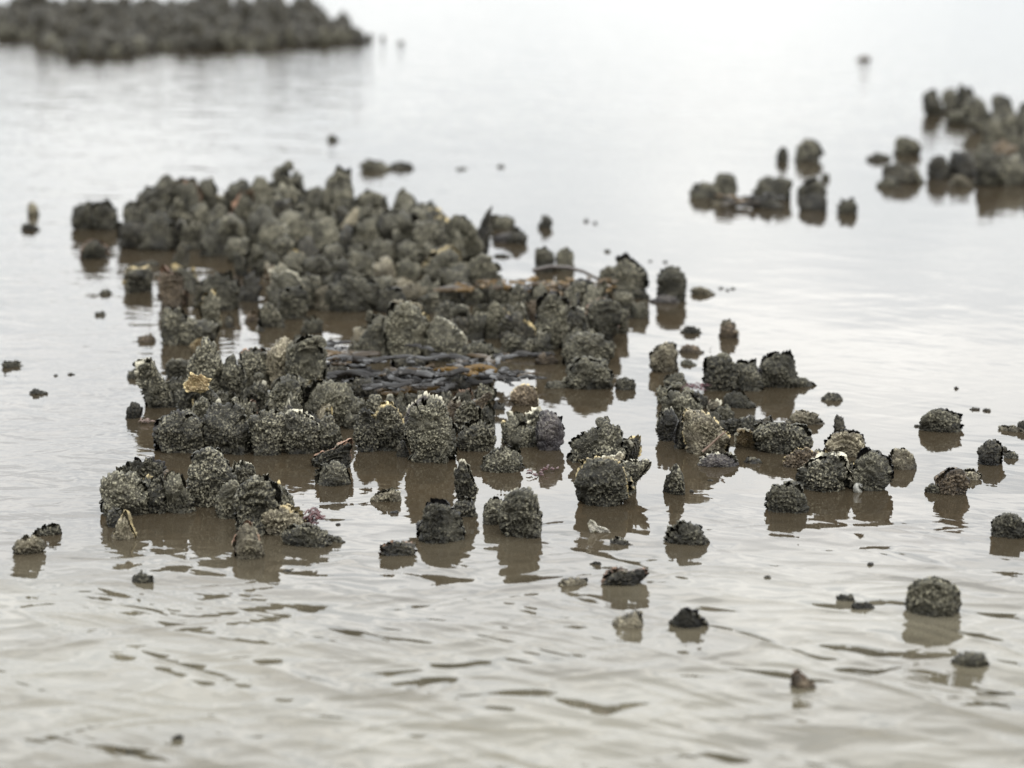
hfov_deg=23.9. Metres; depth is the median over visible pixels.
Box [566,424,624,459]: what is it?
oyster
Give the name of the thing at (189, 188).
oyster
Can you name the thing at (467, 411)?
oyster
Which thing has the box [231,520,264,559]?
oyster
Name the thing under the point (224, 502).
oyster
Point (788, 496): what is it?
oyster
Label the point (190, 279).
oyster shell
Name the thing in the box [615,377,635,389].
oyster
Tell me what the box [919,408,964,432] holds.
oyster
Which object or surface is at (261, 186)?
oyster
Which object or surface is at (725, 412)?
oyster
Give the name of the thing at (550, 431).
oyster
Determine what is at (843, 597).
oyster
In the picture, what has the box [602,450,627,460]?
oyster
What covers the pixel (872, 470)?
oyster
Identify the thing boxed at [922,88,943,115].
oyster
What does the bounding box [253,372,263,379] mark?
periwinkle
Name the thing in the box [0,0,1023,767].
water
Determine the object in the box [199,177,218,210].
oyster
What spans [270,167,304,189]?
oyster
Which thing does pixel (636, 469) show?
oyster
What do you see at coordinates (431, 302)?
oyster
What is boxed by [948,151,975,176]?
oyster
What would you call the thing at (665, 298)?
oyster
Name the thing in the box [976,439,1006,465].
oyster
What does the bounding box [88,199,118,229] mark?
oyster
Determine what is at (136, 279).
oyster
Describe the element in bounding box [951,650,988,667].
oyster
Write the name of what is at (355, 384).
oyster
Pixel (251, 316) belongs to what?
oyster
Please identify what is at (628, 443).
oyster shell
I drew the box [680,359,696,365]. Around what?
oyster
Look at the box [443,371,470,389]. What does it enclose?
oyster
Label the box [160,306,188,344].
oyster
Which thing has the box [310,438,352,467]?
oyster
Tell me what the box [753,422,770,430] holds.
oyster
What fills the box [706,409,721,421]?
oyster
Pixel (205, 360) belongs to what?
oyster
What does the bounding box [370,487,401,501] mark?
oyster
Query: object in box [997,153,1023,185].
oyster
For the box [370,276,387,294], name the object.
oyster
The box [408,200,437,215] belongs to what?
oyster
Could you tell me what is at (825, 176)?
oyster
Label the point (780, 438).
oyster
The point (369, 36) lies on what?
oyster
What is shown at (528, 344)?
oyster
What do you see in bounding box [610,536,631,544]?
oyster
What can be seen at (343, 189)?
oyster
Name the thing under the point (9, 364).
oyster
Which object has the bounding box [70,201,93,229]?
oyster
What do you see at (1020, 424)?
oyster
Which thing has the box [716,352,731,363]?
periwinkle
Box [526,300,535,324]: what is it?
oyster shell
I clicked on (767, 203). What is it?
oyster
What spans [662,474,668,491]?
oyster
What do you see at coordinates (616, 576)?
oyster
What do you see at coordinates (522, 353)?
rockweed
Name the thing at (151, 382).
oyster
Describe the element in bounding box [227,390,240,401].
oyster shell
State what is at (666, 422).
oyster
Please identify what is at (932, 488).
oyster
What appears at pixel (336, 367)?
oyster
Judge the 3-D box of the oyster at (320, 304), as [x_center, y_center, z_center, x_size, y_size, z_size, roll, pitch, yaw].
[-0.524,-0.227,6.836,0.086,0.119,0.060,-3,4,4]
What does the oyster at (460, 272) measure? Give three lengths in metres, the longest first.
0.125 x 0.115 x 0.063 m
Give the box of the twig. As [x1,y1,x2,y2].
[702,431,725,452]
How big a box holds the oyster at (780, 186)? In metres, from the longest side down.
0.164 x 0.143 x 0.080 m
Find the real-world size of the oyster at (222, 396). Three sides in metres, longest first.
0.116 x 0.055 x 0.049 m
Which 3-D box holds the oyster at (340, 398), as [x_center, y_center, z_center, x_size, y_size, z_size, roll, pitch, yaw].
[-0.390,0.062,5.295,0.140,0.149,0.084,-3,9,-11]
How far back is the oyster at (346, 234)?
7.97 m
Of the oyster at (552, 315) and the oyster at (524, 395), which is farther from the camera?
the oyster at (552, 315)
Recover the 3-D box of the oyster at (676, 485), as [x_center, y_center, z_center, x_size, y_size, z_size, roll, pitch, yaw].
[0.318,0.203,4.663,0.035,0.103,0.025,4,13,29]
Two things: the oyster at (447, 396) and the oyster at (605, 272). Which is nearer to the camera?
the oyster at (447, 396)
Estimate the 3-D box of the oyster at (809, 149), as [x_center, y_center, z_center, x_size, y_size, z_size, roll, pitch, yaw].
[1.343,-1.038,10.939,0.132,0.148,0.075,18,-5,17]
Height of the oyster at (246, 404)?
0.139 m
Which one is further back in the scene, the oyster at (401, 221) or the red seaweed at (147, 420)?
the oyster at (401, 221)
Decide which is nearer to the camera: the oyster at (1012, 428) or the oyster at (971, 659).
the oyster at (971, 659)
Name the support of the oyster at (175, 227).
on the seabed
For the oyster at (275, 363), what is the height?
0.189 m
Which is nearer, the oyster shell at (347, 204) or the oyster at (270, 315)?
the oyster at (270, 315)
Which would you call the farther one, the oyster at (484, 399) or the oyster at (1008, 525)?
the oyster at (484, 399)
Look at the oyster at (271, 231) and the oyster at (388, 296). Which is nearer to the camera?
the oyster at (388, 296)
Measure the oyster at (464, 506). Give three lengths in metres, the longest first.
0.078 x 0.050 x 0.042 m
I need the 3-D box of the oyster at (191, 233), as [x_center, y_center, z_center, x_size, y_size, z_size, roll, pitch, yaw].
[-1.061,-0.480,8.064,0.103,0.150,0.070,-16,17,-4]
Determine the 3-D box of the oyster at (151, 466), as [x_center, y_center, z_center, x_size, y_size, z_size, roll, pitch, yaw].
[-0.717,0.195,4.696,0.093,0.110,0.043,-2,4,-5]
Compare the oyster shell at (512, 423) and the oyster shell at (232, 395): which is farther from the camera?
the oyster shell at (232, 395)
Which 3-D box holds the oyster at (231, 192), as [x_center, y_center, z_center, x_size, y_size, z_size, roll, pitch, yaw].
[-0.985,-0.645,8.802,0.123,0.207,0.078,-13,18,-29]
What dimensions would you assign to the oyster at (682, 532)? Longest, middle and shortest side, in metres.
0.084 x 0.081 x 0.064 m
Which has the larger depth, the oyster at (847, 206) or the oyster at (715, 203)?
the oyster at (715, 203)
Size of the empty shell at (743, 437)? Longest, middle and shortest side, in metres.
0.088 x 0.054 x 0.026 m
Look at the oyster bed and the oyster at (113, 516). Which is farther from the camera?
the oyster bed
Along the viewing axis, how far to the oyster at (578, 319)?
6.25 m
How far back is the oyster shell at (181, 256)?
7.51 m
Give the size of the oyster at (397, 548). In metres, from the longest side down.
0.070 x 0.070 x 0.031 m
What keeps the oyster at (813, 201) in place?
on the seabed
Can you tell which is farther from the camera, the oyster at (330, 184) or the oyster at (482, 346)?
the oyster at (330, 184)
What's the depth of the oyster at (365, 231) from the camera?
7.89 m
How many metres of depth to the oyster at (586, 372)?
5.69 m
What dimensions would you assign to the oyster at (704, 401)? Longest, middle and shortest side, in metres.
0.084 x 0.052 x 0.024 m
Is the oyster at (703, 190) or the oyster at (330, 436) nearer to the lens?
the oyster at (330, 436)
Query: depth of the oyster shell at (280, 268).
7.00 m
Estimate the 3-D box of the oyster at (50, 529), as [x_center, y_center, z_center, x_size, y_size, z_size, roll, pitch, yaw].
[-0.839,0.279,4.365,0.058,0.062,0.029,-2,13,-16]
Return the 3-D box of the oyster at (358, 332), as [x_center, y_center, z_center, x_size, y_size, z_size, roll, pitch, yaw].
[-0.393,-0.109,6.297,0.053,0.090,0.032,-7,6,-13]
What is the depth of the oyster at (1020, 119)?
12.26 m
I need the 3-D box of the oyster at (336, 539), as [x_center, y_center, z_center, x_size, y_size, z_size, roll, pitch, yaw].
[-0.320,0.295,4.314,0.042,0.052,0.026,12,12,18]
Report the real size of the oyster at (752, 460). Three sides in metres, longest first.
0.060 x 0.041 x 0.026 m
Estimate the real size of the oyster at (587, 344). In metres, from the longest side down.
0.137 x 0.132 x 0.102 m
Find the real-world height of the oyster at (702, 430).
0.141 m
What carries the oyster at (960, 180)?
on the seabed
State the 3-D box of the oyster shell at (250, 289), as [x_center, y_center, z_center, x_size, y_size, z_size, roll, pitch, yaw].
[-0.755,-0.261,6.980,0.083,0.140,0.031,11,5,29]
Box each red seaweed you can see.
[138,418,154,422]
[302,507,324,524]
[526,464,558,475]
[681,382,711,390]
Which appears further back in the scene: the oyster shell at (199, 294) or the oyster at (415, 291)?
the oyster at (415, 291)
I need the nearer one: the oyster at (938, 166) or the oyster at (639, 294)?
the oyster at (639, 294)
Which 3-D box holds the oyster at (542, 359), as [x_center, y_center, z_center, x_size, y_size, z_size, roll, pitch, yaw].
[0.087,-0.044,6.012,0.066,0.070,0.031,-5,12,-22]
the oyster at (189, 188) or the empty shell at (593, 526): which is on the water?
the empty shell at (593, 526)
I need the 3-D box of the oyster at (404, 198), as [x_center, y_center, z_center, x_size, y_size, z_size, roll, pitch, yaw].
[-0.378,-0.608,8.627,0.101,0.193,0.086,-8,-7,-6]
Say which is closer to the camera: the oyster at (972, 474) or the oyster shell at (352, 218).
the oyster at (972, 474)
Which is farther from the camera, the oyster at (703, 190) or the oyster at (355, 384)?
the oyster at (703, 190)
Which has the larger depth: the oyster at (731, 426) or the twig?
the oyster at (731, 426)
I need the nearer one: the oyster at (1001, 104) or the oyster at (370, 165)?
the oyster at (370, 165)
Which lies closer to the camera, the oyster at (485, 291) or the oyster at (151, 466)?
the oyster at (151, 466)
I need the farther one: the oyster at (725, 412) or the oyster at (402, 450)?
the oyster at (725, 412)
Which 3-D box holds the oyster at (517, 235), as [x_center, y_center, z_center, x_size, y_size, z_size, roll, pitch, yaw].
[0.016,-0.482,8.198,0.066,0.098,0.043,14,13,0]
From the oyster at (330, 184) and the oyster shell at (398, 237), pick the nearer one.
the oyster shell at (398, 237)
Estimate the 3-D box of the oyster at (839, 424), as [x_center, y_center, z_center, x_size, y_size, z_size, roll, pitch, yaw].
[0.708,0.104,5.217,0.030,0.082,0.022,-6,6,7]
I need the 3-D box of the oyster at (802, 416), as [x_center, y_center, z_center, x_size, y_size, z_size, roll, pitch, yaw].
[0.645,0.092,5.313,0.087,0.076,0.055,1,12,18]
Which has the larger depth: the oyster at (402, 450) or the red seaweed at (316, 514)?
the oyster at (402, 450)
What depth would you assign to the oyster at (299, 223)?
7.90 m
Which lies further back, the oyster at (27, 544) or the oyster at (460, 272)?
the oyster at (460, 272)
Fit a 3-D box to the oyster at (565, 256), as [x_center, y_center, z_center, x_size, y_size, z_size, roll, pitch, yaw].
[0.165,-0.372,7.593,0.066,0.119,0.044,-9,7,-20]
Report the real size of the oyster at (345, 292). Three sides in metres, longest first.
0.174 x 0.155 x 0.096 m
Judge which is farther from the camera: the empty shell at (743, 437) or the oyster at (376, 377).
the oyster at (376, 377)
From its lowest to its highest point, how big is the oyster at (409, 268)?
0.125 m
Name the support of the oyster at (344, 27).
on the seabed
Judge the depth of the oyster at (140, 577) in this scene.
4.04 m
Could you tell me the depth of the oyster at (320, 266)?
7.36 m
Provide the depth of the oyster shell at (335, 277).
7.08 m
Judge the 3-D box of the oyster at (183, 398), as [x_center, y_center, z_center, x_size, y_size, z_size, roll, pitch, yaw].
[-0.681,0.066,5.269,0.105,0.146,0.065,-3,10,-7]
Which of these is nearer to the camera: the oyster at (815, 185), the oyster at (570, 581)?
the oyster at (570, 581)
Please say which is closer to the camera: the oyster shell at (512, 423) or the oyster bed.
the oyster shell at (512, 423)
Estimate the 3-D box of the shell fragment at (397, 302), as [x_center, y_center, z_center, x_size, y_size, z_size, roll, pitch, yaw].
[-0.290,-0.183,6.162,0.048,0.068,0.037,-1,4,5]
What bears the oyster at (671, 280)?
on the seabed
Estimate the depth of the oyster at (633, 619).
3.80 m
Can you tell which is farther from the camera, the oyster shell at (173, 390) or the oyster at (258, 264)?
the oyster at (258, 264)
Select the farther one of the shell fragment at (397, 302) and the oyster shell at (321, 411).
the shell fragment at (397, 302)
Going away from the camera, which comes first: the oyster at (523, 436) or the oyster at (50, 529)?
the oyster at (50, 529)
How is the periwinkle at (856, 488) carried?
on the water
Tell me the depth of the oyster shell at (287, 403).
5.17 m
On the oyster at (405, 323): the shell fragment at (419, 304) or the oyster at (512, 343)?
the shell fragment at (419, 304)
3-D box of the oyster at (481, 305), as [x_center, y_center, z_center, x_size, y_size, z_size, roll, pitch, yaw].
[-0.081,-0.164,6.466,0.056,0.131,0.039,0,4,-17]
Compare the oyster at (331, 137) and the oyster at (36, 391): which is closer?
the oyster at (36, 391)
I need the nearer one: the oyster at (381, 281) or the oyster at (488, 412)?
the oyster at (488, 412)
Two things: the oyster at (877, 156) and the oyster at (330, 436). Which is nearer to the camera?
the oyster at (330, 436)
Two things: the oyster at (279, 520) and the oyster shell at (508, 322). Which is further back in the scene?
the oyster shell at (508, 322)
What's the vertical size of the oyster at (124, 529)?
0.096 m
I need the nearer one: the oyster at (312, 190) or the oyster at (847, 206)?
the oyster at (312, 190)
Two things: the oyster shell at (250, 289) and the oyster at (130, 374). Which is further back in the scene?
the oyster shell at (250, 289)
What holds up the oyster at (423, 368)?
on the seabed
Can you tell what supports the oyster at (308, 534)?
on the seabed
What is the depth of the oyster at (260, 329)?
6.47 m
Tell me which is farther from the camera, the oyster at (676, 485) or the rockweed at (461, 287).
the rockweed at (461, 287)
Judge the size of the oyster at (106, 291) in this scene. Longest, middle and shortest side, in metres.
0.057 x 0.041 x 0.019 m
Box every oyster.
[1,360,22,367]
[12,533,45,554]
[21,223,39,229]
[27,202,39,214]
[29,388,47,394]
[31,523,61,535]
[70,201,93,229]
[79,239,108,258]
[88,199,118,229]
[95,310,105,315]
[99,289,111,293]
[99,470,149,515]
[106,507,123,527]
[111,510,137,539]
[115,220,143,248]
[122,265,152,292]
[125,401,142,418]
[126,456,166,479]
[127,261,158,266]
[127,368,134,378]
[132,570,153,582]
[134,357,167,408]
[136,186,153,215]
[137,334,155,341]
[138,210,178,250]
[147,475,168,513]
[149,173,176,211]
[152,409,205,453]
[157,264,188,307]
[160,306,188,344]
[163,470,195,513]
[165,358,188,378]
[166,376,185,407]
[170,216,188,248]
[171,734,182,739]
[172,177,202,207]
[174,385,218,411]
[177,220,206,249]
[178,317,219,345]
[186,336,223,392]
[186,446,236,507]
[191,396,211,420]
[193,281,203,301]
[198,288,222,326]
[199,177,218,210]
[199,218,228,256]
[202,401,250,454]
[203,270,240,310]
[214,390,228,404]
[215,479,239,518]
[217,194,228,212]
[218,354,242,393]
[220,213,247,237]
[224,178,249,211]
[224,313,233,327]
[230,396,255,435]
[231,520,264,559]
[232,459,255,484]
[233,473,282,536]
[237,346,270,389]
[243,376,269,413]
[244,311,257,322]
[245,205,276,242]
[246,408,284,455]
[248,176,275,202]
[250,399,258,413]
[252,252,285,275]
[254,326,264,331]
[257,302,284,327]
[258,217,289,247]
[261,503,305,535]
[264,374,304,411]
[265,336,292,388]
[266,270,299,302]
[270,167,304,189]
[270,179,306,207]
[277,207,313,238]
[277,285,308,319]
[279,484,294,505]
[281,249,305,272]
[281,409,320,453]
[282,522,332,547]
[284,333,327,381]
[293,334,304,341]
[298,375,308,388]
[301,255,333,279]
[301,315,323,333]
[302,379,364,425]
[305,378,320,395]
[306,185,323,208]
[308,411,319,422]
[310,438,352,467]
[312,211,341,251]
[313,285,330,310]
[314,459,351,486]
[315,439,320,451]
[319,414,342,450]
[320,165,352,211]
[325,272,380,311]
[327,134,338,140]
[327,361,346,381]
[327,534,344,542]
[330,176,357,217]
[331,255,360,274]
[335,23,350,33]
[340,224,352,252]
[343,412,357,428]
[346,375,376,397]
[347,251,374,279]
[347,340,359,350]
[350,214,382,247]
[351,325,366,342]
[353,407,379,452]
[355,189,383,207]
[357,159,390,170]
[359,314,390,357]
[364,394,382,411]
[365,33,372,40]
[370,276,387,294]
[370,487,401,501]
[371,401,404,450]
[372,256,396,278]
[373,369,404,388]
[376,286,405,312]
[377,210,422,242]
[378,540,416,555]
[380,195,388,212]
[384,301,427,359]
[384,391,406,412]
[390,354,428,368]
[391,161,413,168]
[394,187,417,212]
[395,257,420,281]
[396,440,408,456]
[401,282,427,300]
[404,390,423,407]
[404,391,446,423]
[404,395,457,463]
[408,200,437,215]
[411,219,440,255]
[411,366,433,383]
[416,292,441,313]
[416,498,465,543]
[421,245,460,278]
[421,316,467,361]
[425,207,441,220]
[433,228,446,245]
[434,301,453,320]
[434,391,453,404]
[437,263,470,286]
[443,253,502,284]
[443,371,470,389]
[446,396,462,422]
[451,303,471,323]
[453,388,472,401]
[453,400,482,433]
[453,496,477,516]
[454,459,478,505]
[456,419,496,451]
[462,339,497,367]
[472,298,487,313]
[474,382,496,401]
[474,392,492,408]
[476,279,488,304]
[477,206,494,254]
[479,402,495,428]
[479,444,522,472]
[482,496,501,524]
[485,300,506,338]
[492,232,509,242]
[493,214,514,229]
[493,400,505,409]
[494,254,509,257]
[497,486,542,538]
[500,333,524,352]
[508,227,527,243]
[510,383,538,405]
[511,301,529,320]
[511,422,537,447]
[513,411,527,422]
[521,337,537,352]
[534,245,555,272]
[534,291,570,349]
[534,352,558,364]
[535,409,564,450]
[538,214,552,227]
[544,380,565,388]
[555,247,574,270]
[558,577,587,585]
[561,331,615,365]
[561,355,613,389]
[564,278,593,306]
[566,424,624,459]
[568,305,588,331]
[570,444,628,462]
[573,455,634,506]
[585,297,621,340]
[590,561,600,564]
[595,265,612,286]
[601,566,648,585]
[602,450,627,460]
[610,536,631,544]
[611,252,649,292]
[611,609,643,627]
[613,288,634,309]
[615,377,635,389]
[617,458,651,493]
[628,299,649,318]
[629,289,649,298]
[648,341,678,371]
[649,294,678,303]
[655,406,677,440]
[656,265,686,300]
[656,385,669,403]
[658,390,702,419]
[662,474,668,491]
[663,372,687,388]
[663,519,709,544]
[668,463,684,494]
[668,606,707,628]
[672,416,685,448]
[678,344,703,353]
[680,326,701,333]
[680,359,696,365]
[681,408,730,454]
[689,181,721,198]
[690,286,714,294]
[694,391,708,408]
[697,451,738,466]
[701,355,739,390]
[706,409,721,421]
[710,200,736,205]
[713,173,737,197]
[715,404,734,420]
[718,318,738,337]
[719,415,756,434]
[722,389,755,408]
[736,358,763,390]
[744,456,761,463]
[750,193,783,208]
[751,176,792,200]
[752,422,813,453]
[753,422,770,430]
[756,415,773,423]
[759,349,800,387]
[764,480,809,513]
[776,146,788,160]
[782,447,818,467]
[785,409,824,424]
[790,669,816,688]
[794,138,823,160]
[795,451,852,492]
[796,177,827,197]
[796,376,816,386]
[798,192,827,210]
[820,173,829,179]
[821,392,842,400]
[824,429,865,456]
[833,415,845,431]
[836,197,857,212]
[836,594,854,600]
[848,446,893,490]
[851,601,874,609]
[856,55,870,59]
[866,152,892,160]
[876,175,899,186]
[882,162,917,183]
[888,447,916,469]
[893,136,921,154]
[904,575,961,617]
[913,167,924,182]
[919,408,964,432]
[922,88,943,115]
[924,483,939,493]
[926,155,950,178]
[934,467,969,494]
[941,88,956,110]
[945,109,967,124]
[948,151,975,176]
[948,174,977,186]
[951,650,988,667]
[955,84,977,109]
[962,96,991,131]
[963,468,981,479]
[974,151,1001,186]
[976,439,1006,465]
[990,512,1023,538]
[991,93,1018,132]
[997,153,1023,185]
[998,425,1023,431]
[1004,450,1018,458]
[1016,102,1023,133]
[1017,420,1023,430]
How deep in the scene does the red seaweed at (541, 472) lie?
4.82 m
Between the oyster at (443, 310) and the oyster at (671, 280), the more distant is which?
the oyster at (671, 280)
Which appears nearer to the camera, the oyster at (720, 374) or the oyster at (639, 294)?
the oyster at (720, 374)
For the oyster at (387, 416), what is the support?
on the seabed
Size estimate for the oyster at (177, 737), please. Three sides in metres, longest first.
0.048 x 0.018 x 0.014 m
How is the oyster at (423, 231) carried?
on the seabed
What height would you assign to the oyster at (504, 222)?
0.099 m
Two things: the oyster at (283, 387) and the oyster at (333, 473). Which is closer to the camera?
the oyster at (333, 473)
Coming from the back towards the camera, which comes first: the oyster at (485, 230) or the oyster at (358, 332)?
the oyster at (485, 230)
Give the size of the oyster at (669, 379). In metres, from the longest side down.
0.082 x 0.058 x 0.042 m
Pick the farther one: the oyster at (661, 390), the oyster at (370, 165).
the oyster at (370, 165)
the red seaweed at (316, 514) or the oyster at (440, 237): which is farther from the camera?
the oyster at (440, 237)
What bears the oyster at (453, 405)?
on the seabed
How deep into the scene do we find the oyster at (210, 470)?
4.55 m
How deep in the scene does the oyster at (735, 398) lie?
5.48 m
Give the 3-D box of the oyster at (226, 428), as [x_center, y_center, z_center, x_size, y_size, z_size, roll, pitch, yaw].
[-0.592,0.111,5.022,0.101,0.151,0.078,0,4,5]
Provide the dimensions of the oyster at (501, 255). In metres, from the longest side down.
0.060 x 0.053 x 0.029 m
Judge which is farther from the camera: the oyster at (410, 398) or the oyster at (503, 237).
the oyster at (503, 237)
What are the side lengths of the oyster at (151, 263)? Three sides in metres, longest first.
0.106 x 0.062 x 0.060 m
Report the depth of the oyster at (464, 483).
4.55 m
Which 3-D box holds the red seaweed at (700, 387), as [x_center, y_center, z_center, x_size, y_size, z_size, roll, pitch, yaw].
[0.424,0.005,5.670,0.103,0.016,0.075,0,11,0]
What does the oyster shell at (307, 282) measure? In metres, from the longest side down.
0.145 x 0.096 x 0.028 m
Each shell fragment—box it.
[183,372,210,392]
[189,338,201,353]
[391,299,404,305]
[409,300,424,314]
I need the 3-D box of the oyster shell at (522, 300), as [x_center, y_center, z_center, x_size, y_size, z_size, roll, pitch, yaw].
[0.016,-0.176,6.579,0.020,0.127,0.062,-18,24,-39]
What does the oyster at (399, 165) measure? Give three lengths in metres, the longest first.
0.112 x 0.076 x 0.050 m
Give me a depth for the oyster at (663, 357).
5.90 m
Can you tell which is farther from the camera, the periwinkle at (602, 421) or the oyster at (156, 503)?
the periwinkle at (602, 421)
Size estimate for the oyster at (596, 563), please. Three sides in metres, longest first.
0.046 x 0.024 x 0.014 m
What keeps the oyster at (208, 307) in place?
on the seabed
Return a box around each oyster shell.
[116,465,129,474]
[143,474,152,485]
[171,241,189,270]
[171,263,198,293]
[171,387,177,409]
[192,284,203,307]
[192,392,200,405]
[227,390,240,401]
[232,275,242,288]
[233,252,248,276]
[239,270,263,301]
[239,363,247,398]
[250,242,266,272]
[263,261,273,288]
[267,263,286,280]
[268,277,282,307]
[282,405,291,416]
[285,399,292,408]
[287,392,300,409]
[297,194,311,213]
[300,275,315,310]
[310,191,319,219]
[317,403,334,422]
[319,406,332,425]
[331,273,340,283]
[340,208,358,230]
[342,198,355,212]
[365,309,372,326]
[367,196,375,205]
[392,229,404,252]
[423,312,430,323]
[499,315,518,338]
[500,420,507,443]
[505,411,520,446]
[507,304,513,313]
[515,298,526,309]
[523,319,536,340]
[525,406,541,436]
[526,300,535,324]
[570,291,579,307]
[622,438,633,459]
[628,434,641,459]
[707,398,721,410]
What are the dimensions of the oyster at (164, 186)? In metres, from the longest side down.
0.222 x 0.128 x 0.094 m
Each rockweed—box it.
[324,339,528,395]
[433,282,473,291]
[476,275,618,295]
[490,372,546,385]
[502,350,554,357]
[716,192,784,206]
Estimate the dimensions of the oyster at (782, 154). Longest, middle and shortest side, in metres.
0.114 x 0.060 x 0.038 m
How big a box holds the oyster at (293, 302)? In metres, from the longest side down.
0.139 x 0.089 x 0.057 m
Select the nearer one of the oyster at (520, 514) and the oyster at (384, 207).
the oyster at (520, 514)
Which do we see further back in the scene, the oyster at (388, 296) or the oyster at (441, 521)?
the oyster at (388, 296)
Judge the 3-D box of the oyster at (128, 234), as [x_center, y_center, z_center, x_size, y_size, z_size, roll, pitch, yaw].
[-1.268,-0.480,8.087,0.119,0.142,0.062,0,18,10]
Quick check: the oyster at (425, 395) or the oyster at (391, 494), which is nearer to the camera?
the oyster at (391, 494)
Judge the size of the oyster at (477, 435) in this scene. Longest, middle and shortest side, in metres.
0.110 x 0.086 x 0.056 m
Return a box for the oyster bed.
[0,0,1023,356]
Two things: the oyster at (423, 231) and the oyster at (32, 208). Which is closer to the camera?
the oyster at (423, 231)
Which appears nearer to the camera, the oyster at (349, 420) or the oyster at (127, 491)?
the oyster at (127, 491)
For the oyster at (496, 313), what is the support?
on the seabed
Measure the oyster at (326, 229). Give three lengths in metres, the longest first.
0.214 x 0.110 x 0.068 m
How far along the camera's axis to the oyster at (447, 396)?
5.45 m
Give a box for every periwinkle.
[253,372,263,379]
[279,160,294,172]
[311,335,326,346]
[595,416,609,428]
[667,381,682,394]
[682,386,694,394]
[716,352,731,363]
[853,483,862,492]
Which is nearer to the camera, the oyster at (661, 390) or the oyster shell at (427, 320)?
the oyster at (661, 390)
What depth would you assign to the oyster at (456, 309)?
6.53 m
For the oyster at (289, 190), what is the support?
on the seabed
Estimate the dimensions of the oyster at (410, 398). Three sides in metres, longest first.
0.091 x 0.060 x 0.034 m
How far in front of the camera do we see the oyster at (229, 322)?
6.53 m
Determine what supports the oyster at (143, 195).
on the seabed
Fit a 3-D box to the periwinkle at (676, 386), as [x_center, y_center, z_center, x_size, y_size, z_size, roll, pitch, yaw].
[0.365,0.013,5.393,0.030,0.041,0.035,-8,13,-35]
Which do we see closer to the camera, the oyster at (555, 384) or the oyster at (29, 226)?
the oyster at (555, 384)
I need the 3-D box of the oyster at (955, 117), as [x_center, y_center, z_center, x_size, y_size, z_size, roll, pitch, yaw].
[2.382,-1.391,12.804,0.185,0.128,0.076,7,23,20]
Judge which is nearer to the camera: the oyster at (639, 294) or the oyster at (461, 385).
the oyster at (461, 385)
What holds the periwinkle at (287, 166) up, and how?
on the oyster at (278, 175)
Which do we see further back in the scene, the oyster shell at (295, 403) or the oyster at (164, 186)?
the oyster at (164, 186)
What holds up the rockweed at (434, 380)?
on the water
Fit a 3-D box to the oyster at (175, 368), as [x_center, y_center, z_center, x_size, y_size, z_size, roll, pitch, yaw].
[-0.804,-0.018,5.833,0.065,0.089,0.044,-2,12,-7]
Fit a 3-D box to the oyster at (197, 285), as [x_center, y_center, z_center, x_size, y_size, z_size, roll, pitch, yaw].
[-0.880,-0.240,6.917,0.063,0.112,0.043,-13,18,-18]
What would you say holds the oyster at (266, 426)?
on the seabed
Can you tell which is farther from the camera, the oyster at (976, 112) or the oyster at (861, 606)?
the oyster at (976, 112)
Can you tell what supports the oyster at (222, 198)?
on the seabed
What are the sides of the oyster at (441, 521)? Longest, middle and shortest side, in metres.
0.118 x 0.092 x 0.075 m
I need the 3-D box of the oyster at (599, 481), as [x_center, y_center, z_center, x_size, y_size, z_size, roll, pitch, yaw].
[0.175,0.206,4.591,0.116,0.138,0.083,2,10,5]
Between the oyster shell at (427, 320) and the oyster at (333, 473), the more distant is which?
the oyster shell at (427, 320)
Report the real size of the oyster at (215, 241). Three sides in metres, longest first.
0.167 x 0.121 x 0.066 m
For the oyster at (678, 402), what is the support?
on the seabed
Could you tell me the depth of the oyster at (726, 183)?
9.51 m
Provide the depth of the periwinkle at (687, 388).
5.37 m
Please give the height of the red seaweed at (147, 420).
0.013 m
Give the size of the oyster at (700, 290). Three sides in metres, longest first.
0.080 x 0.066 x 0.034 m
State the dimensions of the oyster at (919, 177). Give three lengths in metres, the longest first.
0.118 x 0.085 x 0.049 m
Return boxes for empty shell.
[587,519,610,532]
[734,427,754,447]
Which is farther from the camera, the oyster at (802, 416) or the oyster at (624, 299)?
the oyster at (624, 299)
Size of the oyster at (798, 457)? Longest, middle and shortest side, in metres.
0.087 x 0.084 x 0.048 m
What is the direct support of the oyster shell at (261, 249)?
on the seabed
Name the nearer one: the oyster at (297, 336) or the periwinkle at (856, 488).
the periwinkle at (856, 488)
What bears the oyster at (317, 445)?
on the seabed
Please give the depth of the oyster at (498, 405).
5.46 m
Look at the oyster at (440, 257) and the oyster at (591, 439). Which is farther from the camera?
the oyster at (440, 257)
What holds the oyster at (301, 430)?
on the seabed
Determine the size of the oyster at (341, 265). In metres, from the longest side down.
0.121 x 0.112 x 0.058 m
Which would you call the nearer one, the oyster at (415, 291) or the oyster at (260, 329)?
the oyster at (260, 329)
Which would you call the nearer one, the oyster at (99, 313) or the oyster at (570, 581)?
the oyster at (570, 581)
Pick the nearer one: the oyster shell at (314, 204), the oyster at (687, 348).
the oyster at (687, 348)
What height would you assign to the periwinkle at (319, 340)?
0.028 m
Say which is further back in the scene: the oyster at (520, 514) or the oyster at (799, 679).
the oyster at (520, 514)
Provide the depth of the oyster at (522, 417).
5.23 m
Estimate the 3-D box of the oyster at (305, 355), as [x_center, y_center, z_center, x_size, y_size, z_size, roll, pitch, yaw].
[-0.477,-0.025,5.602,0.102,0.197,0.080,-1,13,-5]
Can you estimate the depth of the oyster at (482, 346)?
5.93 m
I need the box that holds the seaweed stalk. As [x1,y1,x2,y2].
[532,265,606,292]
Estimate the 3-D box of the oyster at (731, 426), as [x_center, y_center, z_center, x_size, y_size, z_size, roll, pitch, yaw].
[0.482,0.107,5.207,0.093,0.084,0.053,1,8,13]
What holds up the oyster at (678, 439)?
on the seabed

